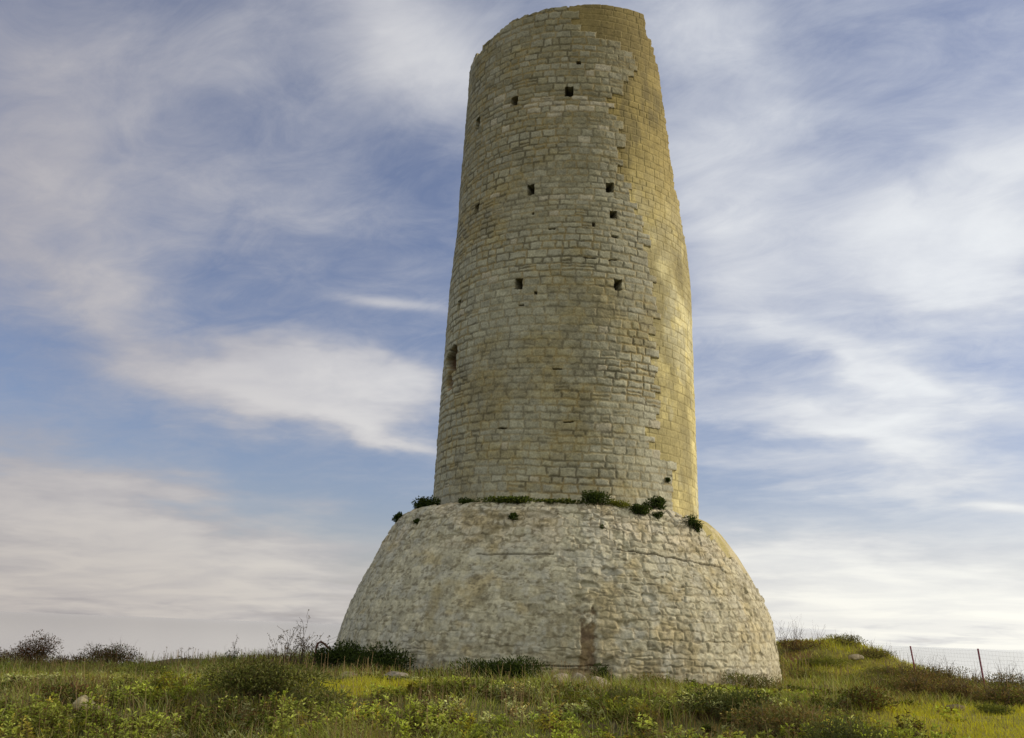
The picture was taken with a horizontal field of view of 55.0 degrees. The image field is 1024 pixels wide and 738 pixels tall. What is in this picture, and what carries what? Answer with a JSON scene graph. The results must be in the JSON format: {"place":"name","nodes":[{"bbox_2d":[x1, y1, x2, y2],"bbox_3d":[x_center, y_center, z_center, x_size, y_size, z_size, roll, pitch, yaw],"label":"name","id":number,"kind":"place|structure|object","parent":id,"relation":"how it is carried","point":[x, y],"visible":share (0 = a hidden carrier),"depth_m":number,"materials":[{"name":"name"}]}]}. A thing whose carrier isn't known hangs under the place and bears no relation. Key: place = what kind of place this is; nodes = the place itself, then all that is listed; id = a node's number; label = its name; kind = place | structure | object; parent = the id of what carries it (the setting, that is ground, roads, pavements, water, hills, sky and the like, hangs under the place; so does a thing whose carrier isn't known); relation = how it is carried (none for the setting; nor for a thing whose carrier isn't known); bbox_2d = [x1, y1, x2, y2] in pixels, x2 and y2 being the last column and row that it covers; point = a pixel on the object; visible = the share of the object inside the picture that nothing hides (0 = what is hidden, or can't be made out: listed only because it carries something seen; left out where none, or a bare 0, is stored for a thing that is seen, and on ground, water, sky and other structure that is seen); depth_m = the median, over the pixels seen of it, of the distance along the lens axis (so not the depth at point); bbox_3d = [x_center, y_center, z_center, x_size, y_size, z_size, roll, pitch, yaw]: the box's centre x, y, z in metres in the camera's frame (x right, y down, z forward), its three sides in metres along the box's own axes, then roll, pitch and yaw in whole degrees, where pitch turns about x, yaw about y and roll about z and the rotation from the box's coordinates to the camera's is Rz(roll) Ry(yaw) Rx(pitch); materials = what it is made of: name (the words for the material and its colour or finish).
{"place":"outdoors","nodes":[
{"label":"outdoors","id":0,"kind":"place"},
{"bbox_2d":[0,611,1023,682],"bbox_3d":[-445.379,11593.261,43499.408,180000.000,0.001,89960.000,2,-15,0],"label":"sea","id":1,"kind":"structure","parent":0,"point":[76,634],"depth_m":1793.77,"materials":[{"name":"grey liquid"}]},
{"bbox_2d":[0,0,1023,650],"label":"sky","id":2,"kind":"structure","parent":0,"point":[228,228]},
{"bbox_2d":[0,634,1023,737],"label":"ground","id":3,"kind":"structure","parent":0,"point":[812,650],"depth_m":13.12,"materials":[{"name":"green plant"}]},
{"bbox_2d":[0,647,14,663],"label":"bush","id":4,"kind":"object","parent":3,"relation":"on","point":[1,653],"visible":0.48,"depth_m":22.94,"materials":[{"name":"green plant"}]},
{"bbox_2d":[0,629,63,662],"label":"bush","id":5,"kind":"object","parent":3,"relation":"on","point":[29,654],"visible":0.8,"depth_m":22.91,"materials":[{"name":"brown plant"}]},
{"bbox_2d":[49,655,70,662],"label":"bush","id":6,"kind":"object","parent":3,"relation":"on","point":[59,657],"visible":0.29,"depth_m":23.31,"materials":[{"name":"green plant"}]},
{"bbox_2d":[38,678,101,707],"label":"bush","id":7,"kind":"object","parent":3,"relation":"on","point":[54,689],"visible":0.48,"depth_m":11.83,"materials":[{"name":"green plant"}]},
{"bbox_2d":[65,651,93,662],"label":"bush","id":8,"kind":"object","parent":3,"relation":"on","point":[73,657],"visible":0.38,"depth_m":23.31,"materials":[{"name":"green plant"}]},
{"bbox_2d":[71,695,101,711],"bbox_3d":[-5.032,4.020,11.611,0.366,0.326,0.360,2,-15,0],"label":"boulder","id":9,"kind":"object","parent":3,"relation":"on","point":[76,706],"visible":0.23,"depth_m":11.50,"materials":[{"name":"stone"}]},
{"bbox_2d":[78,639,143,663],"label":"bush","id":10,"kind":"object","parent":3,"relation":"on","point":[114,653],"visible":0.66,"depth_m":23.37,"materials":[{"name":"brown plant"}]},
{"bbox_2d":[102,660,180,677],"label":"bush","id":11,"kind":"object","parent":3,"relation":"on","point":[137,669],"visible":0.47,"depth_m":16.57,"materials":[{"name":"green plant"}]},
{"bbox_2d":[152,658,213,664],"bbox_3d":[-8.042,7.483,24.816,2.293,0.344,0.689,2,-15,0],"label":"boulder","id":12,"kind":"object","parent":3,"relation":"on","point":[174,660],"visible":0.08,"depth_m":24.83,"materials":[{"name":"stone"}]},
{"bbox_2d":[178,648,191,661],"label":"bush","id":13,"kind":"object","parent":3,"relation":"on","point":[184,655],"visible":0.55,"depth_m":23.89,"materials":[{"name":"green plant"}]},
{"bbox_2d":[224,646,239,660],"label":"bush","id":14,"kind":"object","parent":3,"relation":"on","point":[230,657],"visible":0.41,"depth_m":22.45,"materials":[{"name":"green plant"}]},
{"bbox_2d":[193,652,340,696],"bbox_3d":[-2.990,3.751,12.046,1.838,0.541,1.148,2,-15,0],"label":"bush","id":15,"kind":"object","parent":3,"relation":"on","point":[253,678],"visible":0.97,"depth_m":11.86,"materials":[{"name":"green plant"}]},
{"bbox_2d":[240,646,307,666],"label":"bush","id":16,"kind":"object","parent":3,"relation":"on","point":[269,658],"visible":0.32,"depth_m":21.45,"materials":[{"name":"green plant"}]},
{"bbox_2d":[267,625,315,664],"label":"bush","id":17,"kind":"object","parent":3,"relation":"on","point":[281,636],"visible":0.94,"depth_m":21.56,"materials":[{"name":"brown plant"}]},
{"bbox_2d":[282,609,329,664],"bbox_3d":[-4.314,5.856,21.244,0.991,1.293,0.882,16,-20,-41],"label":"bush","id":18,"kind":"object","parent":3,"relation":"on","point":[303,650],"visible":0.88,"depth_m":21.08,"materials":[{"name":"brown plant"}]},
{"bbox_2d":[283,676,351,713],"bbox_3d":[-2.300,3.874,11.591,0.840,0.498,0.668,2,-15,0],"label":"bush","id":19,"kind":"object","parent":3,"relation":"on","point":[299,696],"visible":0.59,"depth_m":11.57,"materials":[{"name":"green plant"}]},
{"bbox_2d":[313,635,339,665],"bbox_3d":[-3.652,6.072,21.441,0.502,0.967,1.732,-3,-16,20],"label":"broken fence","id":20,"kind":"object","parent":3,"relation":"on","point":[322,642],"visible":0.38,"depth_m":20.83,"materials":[{"name":"metal"}]},
{"bbox_2d":[307,638,365,669],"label":"bush","id":21,"kind":"object","parent":3,"relation":"on","point":[334,655],"visible":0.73,"depth_m":19.62,"materials":[{"name":"green plant"}]},
{"bbox_2d":[341,639,417,673],"bbox_3d":[-2.412,5.477,18.501,1.406,0.780,1.063,-7,-17,31],"label":"bush","id":22,"kind":"object","parent":3,"relation":"on","point":[385,658],"visible":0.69,"depth_m":18.41,"materials":[{"name":"green plant"}]},
{"bbox_2d":[382,671,407,677],"bbox_3d":[-2.009,5.277,16.778,0.434,0.223,0.393,-10,-19,38],"label":"boulder","id":23,"kind":"object","parent":3,"relation":"on","point":[394,673],"visible":0.3,"depth_m":16.76,"materials":[{"name":"stone"}]},
{"bbox_2d":[405,663,456,676],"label":"bush","id":24,"kind":"object","parent":3,"relation":"on","point":[431,669],"visible":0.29,"depth_m":17.74,"materials":[{"name":"green plant"}]},
{"bbox_2d":[448,654,552,679],"bbox_3d":[-0.235,5.330,17.406,1.985,0.596,0.879,2,-15,0],"label":"bush","id":25,"kind":"object","parent":3,"relation":"on","point":[516,666],"visible":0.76,"depth_m":17.30,"materials":[{"name":"green plant"}]},
{"bbox_2d":[0,634,1021,737],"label":"dry stalks","id":26,"kind":"object","parent":3,"relation":"on","point":[324,664],"visible":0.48,"depth_m":12.80,"materials":[{"name":"plant"}]},
{"bbox_2d":[0,659,1023,737],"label":"leafy ground cover","id":27,"kind":"object","parent":3,"relation":"on","point":[153,721],"visible":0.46,"depth_m":10.86,"materials":[{"name":"green plant"}]},
{"bbox_2d":[329,4,782,687],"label":"watch tower","id":28,"kind":"structure","parent":3,"relation":"on","point":[569,366],"depth_m":21.83,"materials":[{"name":"stone"}]},
{"bbox_2d":[391,511,402,522],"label":"wall plant","id":29,"kind":"object","parent":28,"relation":"attached to","point":[397,516],"depth_m":22.78,"materials":[{"name":"green plant"}]},
{"bbox_2d":[412,495,440,508],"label":"wall plant","id":30,"kind":"object","parent":28,"relation":"on","point":[422,502],"depth_m":22.18,"materials":[{"name":"green plant"}]},
{"bbox_2d":[457,497,476,503],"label":"wall plant","id":31,"kind":"object","parent":28,"relation":"attached to","point":[463,500],"depth_m":20.98,"materials":[{"name":"green plant"}]},
{"bbox_2d":[471,495,536,503],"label":"wall plant","id":32,"kind":"object","parent":28,"relation":"on","point":[514,499],"depth_m":20.35,"materials":[{"name":"green plant"}]},
{"bbox_2d":[508,512,517,519],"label":"wall plant","id":33,"kind":"object","parent":28,"relation":"attached to","point":[511,515],"depth_m":19.91,"materials":[{"name":"green plant"}]},
{"bbox_2d":[533,498,586,503],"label":"wall plant","id":34,"kind":"object","parent":28,"relation":"attached to","point":[559,500],"depth_m":20.19,"materials":[{"name":"green plant"}]},
{"bbox_2d":[580,490,611,504],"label":"wall plant","id":35,"kind":"object","parent":28,"relation":"on","point":[595,497],"depth_m":20.12,"materials":[{"name":"green plant"}]},
{"bbox_2d":[606,498,631,507],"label":"wall plant","id":36,"kind":"object","parent":28,"relation":"on","point":[618,503],"depth_m":20.23,"materials":[{"name":"green plant"}]},
{"bbox_2d":[628,503,653,515],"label":"wall plant","id":37,"kind":"object","parent":28,"relation":"attached to","point":[639,508],"depth_m":20.08,"materials":[{"name":"green plant"}]},
{"bbox_2d":[642,495,666,509],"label":"wall plant","id":38,"kind":"object","parent":28,"relation":"attached to","point":[659,502],"depth_m":20.61,"materials":[{"name":"green plant"}]},
{"bbox_2d":[652,511,664,518],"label":"wall plant","id":39,"kind":"object","parent":28,"relation":"attached to","point":[658,513],"depth_m":20.23,"materials":[{"name":"green plant"}]},
{"bbox_2d":[682,514,703,532],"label":"wall plant","id":40,"kind":"object","parent":28,"relation":"attached to","point":[694,523],"depth_m":20.49,"materials":[{"name":"green plant"}]},
{"bbox_2d":[552,673,567,681],"bbox_3d":[0.818,5.320,16.497,0.384,0.424,0.292,8,-16,-19],"label":"boulder","id":41,"kind":"object","parent":3,"relation":"on","point":[558,674],"visible":0.12,"depth_m":16.47,"materials":[{"name":"stone"}]},
{"bbox_2d":[570,673,586,681],"bbox_3d":[1.103,5.349,16.590,0.373,0.432,0.340,2,-15,0],"label":"boulder","id":42,"kind":"object","parent":3,"relation":"on","point":[578,675],"visible":0.12,"depth_m":16.59,"materials":[{"name":"stone"}]},
{"bbox_2d":[587,676,609,686],"bbox_3d":[1.441,5.310,16.383,0.423,0.367,0.378,15,-19,-39],"label":"boulder","id":43,"kind":"object","parent":3,"relation":"on","point":[597,678],"visible":0.15,"depth_m":16.39,"materials":[{"name":"stone"}]},
{"bbox_2d":[589,663,614,680],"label":"bush","id":44,"kind":"object","parent":3,"relation":"on","point":[603,669],"visible":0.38,"depth_m":17.52,"materials":[{"name":"green plant"}]},
{"bbox_2d":[592,683,655,705],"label":"bush","id":45,"kind":"object","parent":3,"relation":"on","point":[622,693],"visible":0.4,"depth_m":12.75,"materials":[{"name":"green plant"}]},
{"bbox_2d":[626,668,679,687],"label":"bush","id":46,"kind":"object","parent":3,"relation":"on","point":[656,678],"visible":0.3,"depth_m":17.25,"materials":[{"name":"green plant"}]},
{"bbox_2d":[671,721,717,737],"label":"bush","id":47,"kind":"object","parent":3,"relation":"on","point":[692,736],"visible":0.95,"depth_m":9.18,"materials":[{"name":"green plant"}]},
{"bbox_2d":[675,682,781,717],"bbox_3d":[2.587,4.023,11.823,1.245,0.465,0.904,2,-15,0],"label":"bush","id":48,"kind":"object","parent":3,"relation":"on","point":[738,698],"visible":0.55,"depth_m":11.77,"materials":[{"name":"green plant"}]},
{"bbox_2d":[721,666,778,688],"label":"bush","id":49,"kind":"object","parent":3,"relation":"on","point":[741,677],"visible":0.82,"depth_m":18.49,"materials":[{"name":"green plant"}]},
{"bbox_2d":[723,697,837,737],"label":"bush","id":50,"kind":"object","parent":3,"relation":"on","point":[774,721],"visible":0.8,"depth_m":10.81,"materials":[{"name":"green plant"}]},
{"bbox_2d":[772,614,827,649],"bbox_3d":[7.651,7.008,26.179,1.657,1.014,0.944,7,-16,-18],"label":"bush","id":51,"kind":"object","parent":3,"relation":"on","point":[796,645],"visible":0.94,"depth_m":26.03,"materials":[{"name":"green plant"}]},
{"bbox_2d":[781,666,833,681],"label":"bush","id":52,"kind":"object","parent":3,"relation":"on","point":[801,673],"visible":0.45,"depth_m":22.21,"materials":[{"name":"green plant"}]},
{"bbox_2d":[793,654,856,668],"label":"bush","id":53,"kind":"object","parent":3,"relation":"on","point":[820,660],"visible":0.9,"depth_m":24.45,"materials":[{"name":"green plant"}]},
{"bbox_2d":[823,632,869,644],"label":"bush","id":54,"kind":"object","parent":3,"relation":"on","point":[851,637],"visible":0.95,"depth_m":26.58,"materials":[{"name":"green plant"}]},
{"bbox_2d":[800,714,898,737],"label":"bush","id":55,"kind":"object","parent":3,"relation":"on","point":[847,731],"visible":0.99,"depth_m":9.55,"materials":[{"name":"green plant"}]},
{"bbox_2d":[848,654,863,659],"bbox_3d":[8.846,7.393,25.218,0.398,0.160,0.260,7,-16,-18],"label":"boulder","id":56,"kind":"object","parent":3,"relation":"on","point":[854,656],"visible":0.98,"depth_m":25.15,"materials":[{"name":"stone"}]},
{"bbox_2d":[836,671,893,684],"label":"bush","id":57,"kind":"object","parent":3,"relation":"on","point":[875,675],"visible":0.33,"depth_m":21.50,"materials":[{"name":"green plant"}]},
{"bbox_2d":[838,684,899,711],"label":"bush","id":58,"kind":"object","parent":3,"relation":"on","point":[872,699],"visible":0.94,"depth_m":13.65,"materials":[{"name":"green plant"}]},
{"bbox_2d":[848,639,896,657],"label":"bush","id":59,"kind":"object","parent":3,"relation":"on","point":[868,651],"visible":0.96,"depth_m":25.40,"materials":[{"name":"green plant"}]},
{"bbox_2d":[859,666,902,674],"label":"bush","id":60,"kind":"object","parent":3,"relation":"on","point":[874,671],"visible":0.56,"depth_m":24.01,"materials":[{"name":"green plant"}]},
{"bbox_2d":[856,668,931,690],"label":"bush","id":61,"kind":"object","parent":3,"relation":"on","point":[885,683],"visible":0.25,"depth_m":19.58,"materials":[{"name":"green plant"}]},
{"bbox_2d":[871,650,932,677],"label":"bush","id":62,"kind":"object","parent":3,"relation":"on","point":[901,671],"visible":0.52,"depth_m":23.45,"materials":[{"name":"green plant"}]},
{"bbox_2d":[891,664,963,699],"bbox_3d":[7.543,5.700,17.814,1.447,0.655,1.124,2,-15,0],"label":"bush","id":63,"kind":"object","parent":3,"relation":"on","point":[912,685],"visible":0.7,"depth_m":17.75,"materials":[{"name":"green plant"}]},
{"bbox_2d":[912,654,974,682],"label":"bush","id":64,"kind":"object","parent":3,"relation":"on","point":[947,669],"visible":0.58,"depth_m":22.64,"materials":[{"name":"green plant"}]},
{"bbox_2d":[924,672,982,701],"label":"bush","id":65,"kind":"object","parent":3,"relation":"on","point":[957,688],"visible":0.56,"depth_m":17.39,"materials":[{"name":"green plant"}]},
{"bbox_2d":[945,704,964,710],"bbox_3d":[6.774,5.219,15.023,0.284,0.181,0.272,-1,-15,12],"label":"boulder","id":66,"kind":"object","parent":3,"relation":"on","point":[955,706],"visible":0.35,"depth_m":14.99,"materials":[{"name":"stone"}]},
{"bbox_2d":[894,646,1023,687],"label":"wire fence","id":67,"kind":"object","parent":3,"relation":"on","point":[980,662],"visible":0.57,"depth_m":21.73,"materials":[{"name":"metal"}]},
{"bbox_2d":[942,662,988,687],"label":"bush","id":68,"kind":"object","parent":3,"relation":"on","point":[973,680],"visible":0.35,"depth_m":22.03,"materials":[{"name":"green plant"}]},
{"bbox_2d":[960,683,1000,704],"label":"bush","id":69,"kind":"object","parent":3,"relation":"on","point":[978,696],"visible":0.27,"depth_m":16.77,"materials":[{"name":"green plant"}]},
{"bbox_2d":[975,703,1015,713],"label":"bush","id":70,"kind":"object","parent":3,"relation":"on","point":[999,709],"visible":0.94,"depth_m":14.57,"materials":[{"name":"green plant"}]},
{"bbox_2d":[968,679,1023,708],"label":"bush","id":71,"kind":"object","parent":3,"relation":"on","point":[1002,695],"visible":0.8,"depth_m":16.12,"materials":[{"name":"green plant"}]},
{"bbox_2d":[977,660,1023,690],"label":"bush","id":72,"kind":"object","parent":3,"relation":"on","point":[1002,678],"visible":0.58,"depth_m":20.82,"materials":[{"name":"green plant"}]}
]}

